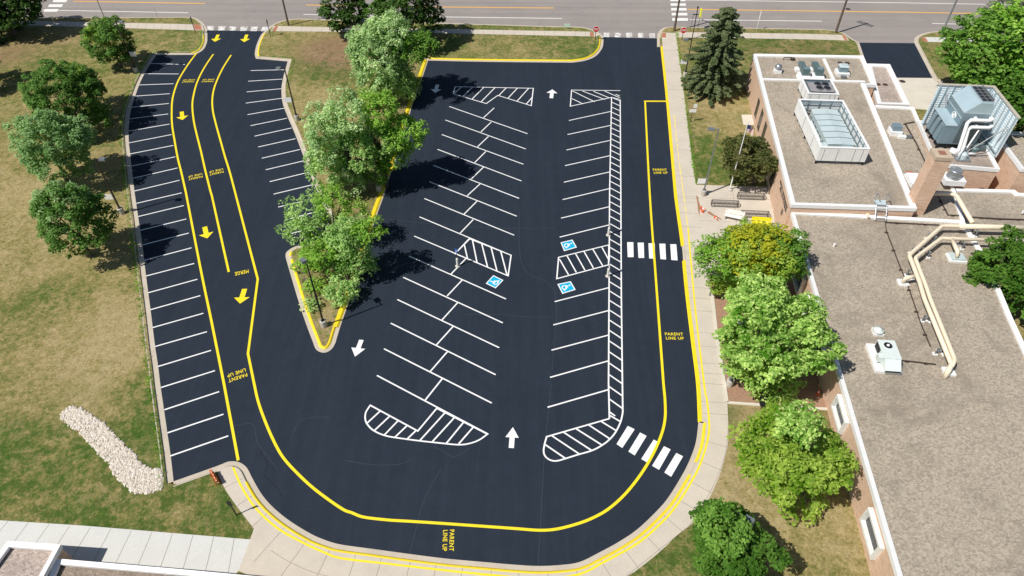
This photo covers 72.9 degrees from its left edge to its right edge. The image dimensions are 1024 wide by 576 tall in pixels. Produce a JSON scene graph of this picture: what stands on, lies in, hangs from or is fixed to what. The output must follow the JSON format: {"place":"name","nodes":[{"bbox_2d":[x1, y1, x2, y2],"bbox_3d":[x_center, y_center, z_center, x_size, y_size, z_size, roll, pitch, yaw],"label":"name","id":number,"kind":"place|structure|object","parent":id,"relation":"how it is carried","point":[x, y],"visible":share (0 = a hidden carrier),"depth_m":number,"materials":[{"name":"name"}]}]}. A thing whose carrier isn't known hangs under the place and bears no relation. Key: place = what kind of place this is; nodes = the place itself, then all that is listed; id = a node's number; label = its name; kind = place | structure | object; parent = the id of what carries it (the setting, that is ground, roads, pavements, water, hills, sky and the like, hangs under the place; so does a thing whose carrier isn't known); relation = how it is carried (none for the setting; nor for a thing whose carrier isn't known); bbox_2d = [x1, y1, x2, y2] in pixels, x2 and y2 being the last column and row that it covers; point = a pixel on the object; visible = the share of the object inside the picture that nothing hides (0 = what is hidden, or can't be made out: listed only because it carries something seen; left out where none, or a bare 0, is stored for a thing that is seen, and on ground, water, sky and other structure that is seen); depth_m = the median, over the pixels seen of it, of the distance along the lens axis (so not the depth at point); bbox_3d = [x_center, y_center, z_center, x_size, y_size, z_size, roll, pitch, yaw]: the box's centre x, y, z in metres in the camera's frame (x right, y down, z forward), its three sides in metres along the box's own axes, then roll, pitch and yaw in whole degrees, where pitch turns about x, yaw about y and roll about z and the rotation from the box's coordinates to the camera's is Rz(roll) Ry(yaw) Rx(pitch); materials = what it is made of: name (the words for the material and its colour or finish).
{"place":"outdoors","nodes":[
{"label":"outdoors","id":0,"kind":"place"},
{"bbox_2d":[13,21,203,30],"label":"pavement","id":1,"kind":"structure","parent":0,"point":[132,25],"depth_m":105.64,"materials":[{"name":"concrete"}]},
{"bbox_2d":[0,520,249,573],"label":"pavement","id":2,"kind":"structure","parent":0,"point":[158,549],"depth_m":47.42,"materials":[{"name":"concrete"}]},
{"bbox_2d":[271,26,599,35],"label":"pavement","id":3,"kind":"structure","parent":0,"point":[458,31],"depth_m":104.16,"materials":[{"name":"concrete"}]},
{"bbox_2d":[217,284,727,575],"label":"pavement","id":4,"kind":"structure","parent":0,"point":[271,550],"depth_m":47.93,"materials":[{"name":"concrete"}]},
{"bbox_2d":[0,18,1023,575],"bbox_3d":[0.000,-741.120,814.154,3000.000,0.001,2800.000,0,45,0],"label":"ground","id":5,"kind":"structure","parent":0,"point":[70,330],"depth_m":63.07,"materials":[{"name":"green plant"}]},
{"bbox_2d":[0,0,46,44],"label":"shade tree","id":6,"kind":"object","parent":5,"relation":"on","point":[11,11],"visible":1,"depth_m":99.38,"materials":[{"name":"green plant"}]},
{"bbox_2d":[2,108,97,185],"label":"lawn tree","id":7,"kind":"object","parent":5,"relation":"on","point":[45,123],"visible":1,"depth_m":71.92,"materials":[{"name":"green plant"}]},
{"bbox_2d":[17,58,114,135],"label":"lawn tree","id":8,"kind":"object","parent":5,"relation":"on","point":[38,97],"visible":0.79,"depth_m":79.89,"materials":[{"name":"green plant"}]},
{"bbox_2d":[27,178,119,259],"bbox_3d":[-41.315,-6.170,65.314,7.275,8.961,7.512,0,45,0],"label":"lawn tree","id":9,"kind":"object","parent":5,"relation":"on","point":[43,209],"visible":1,"depth_m":63.41,"materials":[{"name":"green plant"}]},
{"bbox_2d":[59,63,107,103],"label":"lawn tree","id":10,"kind":"object","parent":5,"relation":"on","point":[97,78],"visible":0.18,"depth_m":85.33,"materials":[{"name":"green plant"}]},
{"bbox_2d":[79,14,136,67],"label":"lawn tree","id":11,"kind":"object","parent":5,"relation":"on","point":[102,30],"visible":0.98,"depth_m":92.30,"materials":[{"name":"green plant"}]},
{"bbox_2d":[94,157,124,214],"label":"lamp post","id":12,"kind":"object","parent":5,"relation":"on","point":[120,209],"visible":0.96,"depth_m":71.35,"materials":[{"name":"metal"}]},
{"bbox_2d":[0,541,248,575],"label":"flat roofed building","id":13,"kind":"structure","parent":5,"relation":"on","point":[28,559],"depth_m":44.33,"materials":[{"name":"beige brick"}]},
{"bbox_2d":[115,20,138,72],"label":"lamp post","id":14,"kind":"object","parent":5,"relation":"on","point":[135,68],"visible":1,"depth_m":93.23,"materials":[{"name":"metal"}]},
{"bbox_2d":[209,469,220,485],"bbox_3d":[-21.774,13.856,50.720,0.380,0.720,1.234,-30,52,-27],"label":"barricade","id":15,"kind":"object","parent":5,"relation":"on","point":[213,475],"visible":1,"depth_m":50.65,"materials":[{"name":"orange plastic"}]},
{"bbox_2d":[282,0,288,25],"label":"utility pole","id":16,"kind":"object","parent":5,"relation":"on","point":[285,12],"visible":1,"depth_m":104.28,"materials":[{"name":"brown wood"}]},
{"bbox_2d":[275,67,299,120],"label":"lamp post","id":17,"kind":"object","parent":5,"relation":"on","point":[296,115],"visible":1,"depth_m":84.29,"materials":[{"name":"metal"}]},
{"bbox_2d":[290,249,328,312],"bbox_3d":[-19.054,-0.828,65.060,3.409,1.734,8.103,-12,46,-12],"label":"shrub","id":18,"kind":"object","parent":5,"relation":"on","point":[317,286],"visible":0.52,"depth_m":64.48,"materials":[{"name":"green plant"}]},
{"bbox_2d":[299,257,327,327],"bbox_3d":[-16.973,0.527,59.441,0.600,7.600,1.380,-28,51,-25],"label":"lamp post","id":19,"kind":"object","parent":5,"relation":"on","point":[322,321],"visible":1,"depth_m":59.38,"materials":[{"name":"metal"}]},
{"bbox_2d":[274,180,371,247],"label":"poplar","id":20,"kind":"object","parent":5,"relation":"on","point":[319,220],"visible":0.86,"depth_m":65.88,"materials":[{"name":"green plant"}]},
{"bbox_2d":[300,84,382,196],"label":"shade tree","id":21,"kind":"object","parent":5,"relation":"on","point":[339,128],"visible":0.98,"depth_m":70.11,"materials":[{"name":"green plant"}]},
{"bbox_2d":[296,212,388,307],"bbox_3d":[-15.840,-3.548,63.904,7.392,7.279,7.826,31,52,28],"label":"poplar","id":22,"kind":"object","parent":5,"relation":"on","point":[341,255],"visible":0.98,"depth_m":63.01,"materials":[{"name":"green plant"}]},
{"bbox_2d":[316,0,371,32],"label":"shade tree","id":23,"kind":"object","parent":5,"relation":"on","point":[347,16],"visible":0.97,"depth_m":99.79,"materials":[{"name":"green plant"}]},
{"bbox_2d":[368,123,381,191],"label":"lamp post","id":24,"kind":"object","parent":5,"relation":"on","point":[378,188],"visible":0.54,"depth_m":75.40,"materials":[{"name":"metal"}]},
{"bbox_2d":[351,86,430,187],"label":"poplar","id":25,"kind":"object","parent":5,"relation":"on","point":[388,133],"visible":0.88,"depth_m":71.05,"materials":[{"name":"green plant"}]},
{"bbox_2d":[344,7,439,104],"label":"poplar","id":26,"kind":"object","parent":5,"relation":"on","point":[396,70],"visible":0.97,"depth_m":84.28,"materials":[{"name":"green plant"}]},
{"bbox_2d":[363,0,445,36],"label":"shade tree","id":27,"kind":"object","parent":5,"relation":"on","point":[418,15],"visible":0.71,"depth_m":95.32,"materials":[{"name":"green plant"}]},
{"bbox_2d":[118,20,699,488],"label":"kerb grass","id":28,"kind":"structure","parent":5,"relation":"on","point":[122,158],"depth_m":78.18,"materials":[{"name":"green plant"}]},
{"bbox_2d":[128,30,709,575],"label":"parking lot","id":29,"kind":"structure","parent":5,"relation":"on","point":[516,386],"depth_m":62.96,"materials":[{"name":"black asphalt"}]},
{"bbox_2d":[455,248,459,267],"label":"accessible sign","id":30,"kind":"object","parent":29,"relation":"on","point":[457,265],"visible":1,"depth_m":66.97,"materials":[{"name":"metal"}]},
{"bbox_2d":[70,17,1003,573],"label":"kerb","id":31,"kind":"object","parent":5,"relation":"on","point":[404,555],"visible":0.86,"depth_m":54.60,"materials":[{"name":"concrete"}]},
{"bbox_2d":[673,0,679,30],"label":"utility pole","id":32,"kind":"object","parent":5,"relation":"on","point":[675,23],"visible":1,"depth_m":102.67,"materials":[{"name":"brown wood"}]},
{"bbox_2d":[680,38,691,77],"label":"lamp post","id":33,"kind":"object","parent":5,"relation":"on","point":[684,62],"visible":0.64,"depth_m":92.69,"materials":[{"name":"metal"}]},
{"bbox_2d":[690,6,698,38],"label":"signal post","id":34,"kind":"object","parent":5,"relation":"on","point":[696,14],"visible":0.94,"depth_m":100.45,"materials":[{"name":"grey metal"}]},
{"bbox_2d":[680,7,746,105],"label":"spruce","id":35,"kind":"object","parent":5,"relation":"on","point":[716,71],"visible":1,"depth_m":86.98,"materials":[{"name":"green plant"}]},
{"bbox_2d":[696,185,774,281],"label":"forecourt","id":36,"kind":"structure","parent":5,"relation":"on","point":[711,224],"depth_m":74.14,"materials":[{"name":"concrete"}]},
{"bbox_2d":[697,127,718,196],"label":"lamp post","id":37,"kind":"object","parent":36,"relation":"on","point":[703,190],"visible":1,"depth_m":73.83,"materials":[{"name":"metal"}]},
{"bbox_2d":[711,199,738,207],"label":"bike rack","id":38,"kind":"object","parent":36,"relation":"on","point":[723,202],"visible":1,"depth_m":73.76,"materials":[{"name":"metal"}]},
{"bbox_2d":[725,208,744,219],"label":"bench","id":39,"kind":"object","parent":36,"relation":"on","point":[733,212],"visible":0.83,"depth_m":72.15,"materials":[{"name":"beige paint"}]},
{"bbox_2d":[727,122,753,190],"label":"flagpole","id":40,"kind":"object","parent":36,"relation":"on","point":[750,128],"visible":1,"depth_m":71.10,"materials":[{"name":"metal"}]},
{"bbox_2d":[737,192,764,199],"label":"bike rack","id":41,"kind":"object","parent":36,"relation":"on","point":[758,195],"visible":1,"depth_m":74.69,"materials":[{"name":"metal"}]},
{"bbox_2d":[741,210,769,217],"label":"bike rack","id":42,"kind":"object","parent":36,"relation":"on","point":[761,213],"visible":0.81,"depth_m":72.42,"materials":[{"name":"metal"}]},
{"bbox_2d":[751,216,771,225],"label":"bench","id":43,"kind":"object","parent":36,"relation":"on","point":[768,220],"visible":0.69,"depth_m":71.37,"materials":[{"name":"yellow paint"}]},
{"bbox_2d":[688,497,792,575],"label":"round tree","id":44,"kind":"object","parent":5,"relation":"on","point":[740,547],"visible":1,"depth_m":41.94,"materials":[{"name":"green plant"}]},
{"bbox_2d":[737,512,755,525],"bbox_3d":[14.557,16.145,45.267,1.380,5.337,0.600,28,51,25],"label":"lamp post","id":45,"kind":"object","parent":5,"relation":"on","point":[751,519],"visible":0.14,"depth_m":43.26,"materials":[{"name":"metal"}]},
{"bbox_2d":[741,115,753,124],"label":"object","id":46,"kind":"structure","parent":5,"relation":"on","point":[747,118],"depth_m":86.38,"materials":[{"name":"concrete"}]},
{"bbox_2d":[720,132,778,184],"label":"round tree","id":47,"kind":"object","parent":5,"relation":"on","point":[763,159],"visible":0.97,"depth_m":73.53,"materials":[{"name":"green plant"}]},
{"bbox_2d":[711,274,825,406],"bbox_3d":[22.367,4.060,61.119,8.594,0.001,15.874,5,45,5],"label":"mulch bed","id":48,"kind":"object","parent":5,"relation":"on","point":[737,392],"visible":0.11,"depth_m":57.03,"materials":[{"name":"brown wood"}]},
{"bbox_2d":[722,320,750,387],"bbox_3d":[17.504,5.221,54.452,1.380,7.946,0.600,4,45,4],"label":"lamp post","id":49,"kind":"object","parent":48,"relation":"on","point":[730,382],"visible":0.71,"depth_m":56.53,"materials":[{"name":"metal"}]},
{"bbox_2d":[690,216,812,294],"bbox_3d":[21.406,-2.129,61.895,10.852,8.082,7.345,0,45,0],"label":"locust tree","id":50,"kind":"object","parent":48,"relation":"on","point":[739,248],"visible":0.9,"depth_m":59.73,"materials":[{"name":"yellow plant"}]},
{"bbox_2d":[759,396,773,408],"bbox_3d":[20.399,9.168,55.295,1.300,0.930,0.690,2,45,2],"label":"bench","id":51,"kind":"object","parent":48,"relation":"on","point":[762,403],"visible":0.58,"depth_m":55.29,"materials":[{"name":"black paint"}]},
{"bbox_2d":[711,268,847,404],"bbox_3d":[19.580,3.459,53.211,8.940,12.372,9.079,-13,46,-13],"label":"linden","id":52,"kind":"object","parent":48,"relation":"on","point":[766,307],"visible":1,"depth_m":50.42,"materials":[{"name":"green plant"}]},
{"bbox_2d":[711,289,826,410],"bbox_3d":[21.459,4.999,60.204,8.482,0.200,13.733,0,45,0],"label":"edging","id":53,"kind":"object","parent":5,"relation":"on","point":[723,375],"visible":0.48,"depth_m":57.23,"materials":[{"name":"concrete"}]},
{"bbox_2d":[725,395,859,526],"bbox_3d":[19.012,11.270,46.616,8.764,10.510,7.656,-28,51,-26],"label":"maple","id":54,"kind":"object","parent":5,"relation":"on","point":[797,438],"visible":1,"depth_m":44.88,"materials":[{"name":"green plant"}]},
{"bbox_2d":[835,0,847,32],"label":"utility pole","id":55,"kind":"object","parent":5,"relation":"on","point":[840,18],"visible":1,"depth_m":102.12,"materials":[{"name":"brown wood"}]},
{"bbox_2d":[745,54,1023,575],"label":"school building","id":56,"kind":"structure","parent":5,"relation":"on","point":[938,485],"depth_m":57.50,"materials":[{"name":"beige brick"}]},
{"bbox_2d":[754,98,759,118],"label":"window","id":57,"kind":"structure","parent":56,"relation":"in","point":[758,102],"depth_m":84.57,"materials":[{"name":"black glass"}]},
{"bbox_2d":[757,108,763,131],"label":"window","id":58,"kind":"structure","parent":56,"relation":"in","point":[761,115],"depth_m":82.44,"materials":[{"name":"black glass"}]},
{"bbox_2d":[760,121,766,139],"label":"window","id":59,"kind":"structure","parent":56,"relation":"in","point":[765,126],"depth_m":80.00,"materials":[{"name":"black glass"}]},
{"bbox_2d":[769,166,776,186],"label":"window","id":60,"kind":"structure","parent":56,"relation":"in","point":[771,179],"depth_m":74.77,"materials":[{"name":"black glass"}]},
{"bbox_2d":[773,63,781,73],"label":"roof vent","id":61,"kind":"object","parent":56,"relation":"on","point":[777,69],"visible":1,"depth_m":85.72,"materials":[{"name":"metal"}]},
{"bbox_2d":[792,269,806,294],"bbox_3d":[26.403,-0.933,63.781,0.370,2.000,2.800,4,45,4],"label":"window","id":62,"kind":"structure","parent":56,"relation":"in","point":[798,285],"depth_m":63.61,"materials":[{"name":"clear glass"}]},
{"bbox_2d":[794,61,810,78],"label":"exhaust unit","id":63,"kind":"object","parent":56,"relation":"on","point":[802,69],"visible":0.98,"depth_m":84.75,"materials":[{"name":"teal metal"}]},
{"bbox_2d":[810,61,824,78],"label":"exhaust unit","id":64,"kind":"object","parent":56,"relation":"on","point":[817,71],"visible":0.89,"depth_m":84.65,"materials":[{"name":"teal metal"}]},
{"bbox_2d":[798,78,839,99],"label":"equipment screen","id":65,"kind":"object","parent":56,"relation":"on","point":[805,93],"visible":0.67,"depth_m":80.38,"materials":[{"name":"white metal"}]},
{"bbox_2d":[807,82,834,92],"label":"condenser unit","id":66,"kind":"object","parent":56,"relation":"on","point":[819,87],"visible":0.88,"depth_m":80.42,"materials":[{"name":"grey metal"}]},
{"bbox_2d":[808,109,854,146],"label":"air handler","id":67,"kind":"object","parent":56,"relation":"on","point":[830,128],"visible":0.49,"depth_m":74.83,"materials":[{"name":"metal"}]},
{"bbox_2d":[794,99,869,164],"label":"equipment screen","id":68,"kind":"object","parent":56,"relation":"on","point":[859,152],"visible":0.83,"depth_m":73.62,"materials":[{"name":"white metal"}]},
{"bbox_2d":[831,394,848,434],"bbox_3d":[24.814,9.545,52.433,0.370,1.532,2.635,4,45,4],"label":"window","id":69,"kind":"structure","parent":56,"relation":"in","point":[839,412],"depth_m":52.43,"materials":[{"name":"white glass"}]},
{"bbox_2d":[834,63,849,78],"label":"exhaust unit","id":70,"kind":"object","parent":56,"relation":"on","point":[842,71],"visible":1,"depth_m":85.19,"materials":[{"name":"grey metal"}]},
{"bbox_2d":[859,507,884,559],"bbox_3d":[23.852,16.262,45.943,0.370,1.681,2.852,4,45,4],"label":"window","id":71,"kind":"structure","parent":56,"relation":"in","point":[871,532],"depth_m":45.93,"materials":[{"name":"white glass"}]},
{"bbox_2d":[871,326,883,336],"bbox_3d":[29.896,3.469,56.560,0.900,0.580,0.886,4,45,4],"label":"roof vent","id":72,"kind":"object","parent":56,"relation":"on","point":[878,331],"visible":1,"depth_m":56.38,"materials":[{"name":"metal"}]},
{"bbox_2d":[874,193,890,220],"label":"roof ladder","id":73,"kind":"object","parent":56,"relation":"attached to","point":[880,202],"visible":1,"depth_m":66.72,"materials":[{"name":"metal"}]},
{"bbox_2d":[865,339,901,374],"bbox_3d":[29.236,5.295,54.182,1.967,1.330,3.036,4,45,4],"label":"rooftop unit","id":74,"kind":"object","parent":56,"relation":"on","point":[884,356],"visible":1,"depth_m":53.75,"materials":[{"name":"paint"}]},
{"bbox_2d":[887,123,911,138],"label":"exhaust unit","id":75,"kind":"object","parent":56,"relation":"on","point":[894,129],"visible":1,"depth_m":75.78,"materials":[{"name":"grey metal"}]},
{"bbox_2d":[896,279,909,286],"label":"pipe curb","id":76,"kind":"structure","parent":56,"relation":"on","point":[900,284],"depth_m":60.59,"materials":[{"name":"paint"}]},
{"bbox_2d":[884,222,939,346],"bbox_3d":[35.109,-1.382,61.735,4.760,0.187,16.998,19,48,18],"label":"conduit","id":77,"kind":"object","parent":56,"relation":"on","point":[909,290],"visible":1,"depth_m":62.17,"materials":[{"name":"metal"}]},
{"bbox_2d":[903,121,924,161],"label":"conduit","id":78,"kind":"object","parent":56,"relation":"on","point":[919,149],"visible":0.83,"depth_m":75.47,"materials":[{"name":"metal"}]},
{"bbox_2d":[901,360,935,364],"bbox_3d":[31.776,5.835,54.443,2.820,0.185,0.186,6,45,6],"label":"conduit","id":79,"kind":"object","parent":56,"relation":"on","point":[908,361],"visible":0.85,"depth_m":54.38,"materials":[{"name":"metal"}]},
{"bbox_2d":[938,196,958,216],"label":"conduit","id":80,"kind":"object","parent":56,"relation":"on","point":[944,209],"visible":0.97,"depth_m":68.45,"materials":[{"name":"metal"}]},
{"bbox_2d":[941,367,956,376],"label":"pipe curb","id":81,"kind":"structure","parent":56,"relation":"on","point":[952,373],"depth_m":53.62,"materials":[{"name":"paint"}]},
{"bbox_2d":[941,166,966,186],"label":"roof vent","id":82,"kind":"object","parent":56,"relation":"on","point":[953,176],"visible":0.99,"depth_m":70.00,"materials":[{"name":"metal"}]},
{"bbox_2d":[933,191,974,223],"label":"pipe run","id":83,"kind":"object","parent":56,"relation":"on","point":[963,207],"visible":0.93,"depth_m":67.21,"materials":[{"name":"beige metal"}]},
{"bbox_2d":[945,252,966,263],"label":"pipe curb","id":84,"kind":"structure","parent":56,"relation":"on","point":[950,256],"depth_m":62.73,"materials":[{"name":"metal"}]},
{"bbox_2d":[925,84,994,155],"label":"cooling tower","id":85,"kind":"structure","parent":56,"relation":"on","point":[962,118],"depth_m":71.63,"materials":[{"name":"grey metal"}]},
{"bbox_2d":[950,146,970,161],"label":"filter tank","id":86,"kind":"object","parent":56,"relation":"on","point":[962,156],"visible":0.97,"depth_m":71.69,"materials":[{"name":"metal"}]},
{"bbox_2d":[901,224,1023,379],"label":"pipe run","id":87,"kind":"object","parent":56,"relation":"on","point":[944,348],"visible":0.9,"depth_m":60.19,"materials":[{"name":"grey paint"}]},
{"bbox_2d":[910,237,1023,367],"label":"pipe run","id":88,"kind":"object","parent":56,"relation":"on","point":[955,245],"visible":0.88,"depth_m":60.72,"materials":[{"name":"grey paint"}]},
{"bbox_2d":[921,83,1020,158],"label":"corner screen","id":89,"kind":"object","parent":56,"relation":"on","point":[1005,115],"visible":0.56,"depth_m":72.48,"materials":[{"name":"metal"}]},
{"bbox_2d":[968,142,986,152],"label":"circulation pump","id":90,"kind":"object","parent":56,"relation":"on","point":[980,147],"visible":0.88,"depth_m":72.86,"materials":[{"name":"metal"}]},
{"bbox_2d":[972,216,1023,220],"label":"conduit","id":91,"kind":"object","parent":56,"relation":"on","point":[998,218],"visible":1,"depth_m":67.34,"materials":[{"name":"metal"}]},
{"bbox_2d":[897,78,938,109],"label":"driveway apron","id":92,"kind":"object","parent":5,"relation":"on","point":[919,93],"visible":0.38,"depth_m":91.82,"materials":[{"name":"concrete"}]},
{"bbox_2d":[940,0,957,34],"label":"utility pole","id":93,"kind":"object","parent":5,"relation":"on","point":[949,16],"visible":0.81,"depth_m":101.33,"materials":[{"name":"wood"}]},
{"bbox_2d":[935,0,1023,109],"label":"shade tree","id":94,"kind":"object","parent":5,"relation":"on","point":[1002,62],"visible":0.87,"depth_m":82.07,"materials":[{"name":"green plant"}]},
{"bbox_2d":[961,224,1023,318],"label":"shade tree","id":95,"kind":"object","parent":5,"relation":"on","point":[1009,250],"visible":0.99,"depth_m":59.97,"materials":[{"name":"green plant"}]},
{"bbox_2d":[978,0,1023,28],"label":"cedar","id":96,"kind":"object","parent":5,"relation":"on","point":[1003,1],"visible":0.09,"depth_m":103.08,"materials":[{"name":"plant"}]},
{"bbox_2d":[1000,74,1023,131],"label":"shade tree","id":97,"kind":"object","parent":5,"relation":"on","point":[1012,94],"visible":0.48,"depth_m":72.10,"materials":[{"name":"green plant"}]},
{"label":"rock bed base","id":98,"kind":"structure","parent":5,"relation":"on","visible":0},
{"bbox_2d":[59,405,163,494],"bbox_3d":[-30.706,12.249,52.841,12.531,0.334,2.537,26,50,24],"label":"rock bed","id":99,"kind":"object","parent":98,"relation":"on","point":[135,476],"visible":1,"depth_m":52.48,"materials":[{"name":"stone"}]},
{"bbox_2d":[25,0,1021,42],"bbox_3d":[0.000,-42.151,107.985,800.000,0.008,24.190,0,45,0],"label":"road","id":100,"kind":"structure","parent":0,"point":[885,21],"depth_m":109.01,"materials":[{"name":"grey asphalt"}]},
{"bbox_2d":[662,32,725,414],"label":"pavement","id":101,"kind":"structure","parent":0,"point":[677,107],"depth_m":79.12,"materials":[{"name":"concrete"}]},
{"bbox_2d":[676,32,847,39],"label":"pavement","id":102,"kind":"structure","parent":0,"point":[782,36],"depth_m":102.96,"materials":[{"name":"concrete"}]},
{"bbox_2d":[860,43,931,77],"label":"driveway","id":103,"kind":"structure","parent":0,"point":[904,60],"depth_m":98.47,"materials":[{"name":"black asphalt"}]},
{"bbox_2d":[903,171,917,187],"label":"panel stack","id":104,"kind":"object","parent":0,"point":[910,177],"visible":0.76,"depth_m":69.85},
{"bbox_2d":[925,37,981,42],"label":"pavement","id":105,"kind":"structure","parent":0,"point":[932,39],"depth_m":102.26,"materials":[{"name":"concrete"}]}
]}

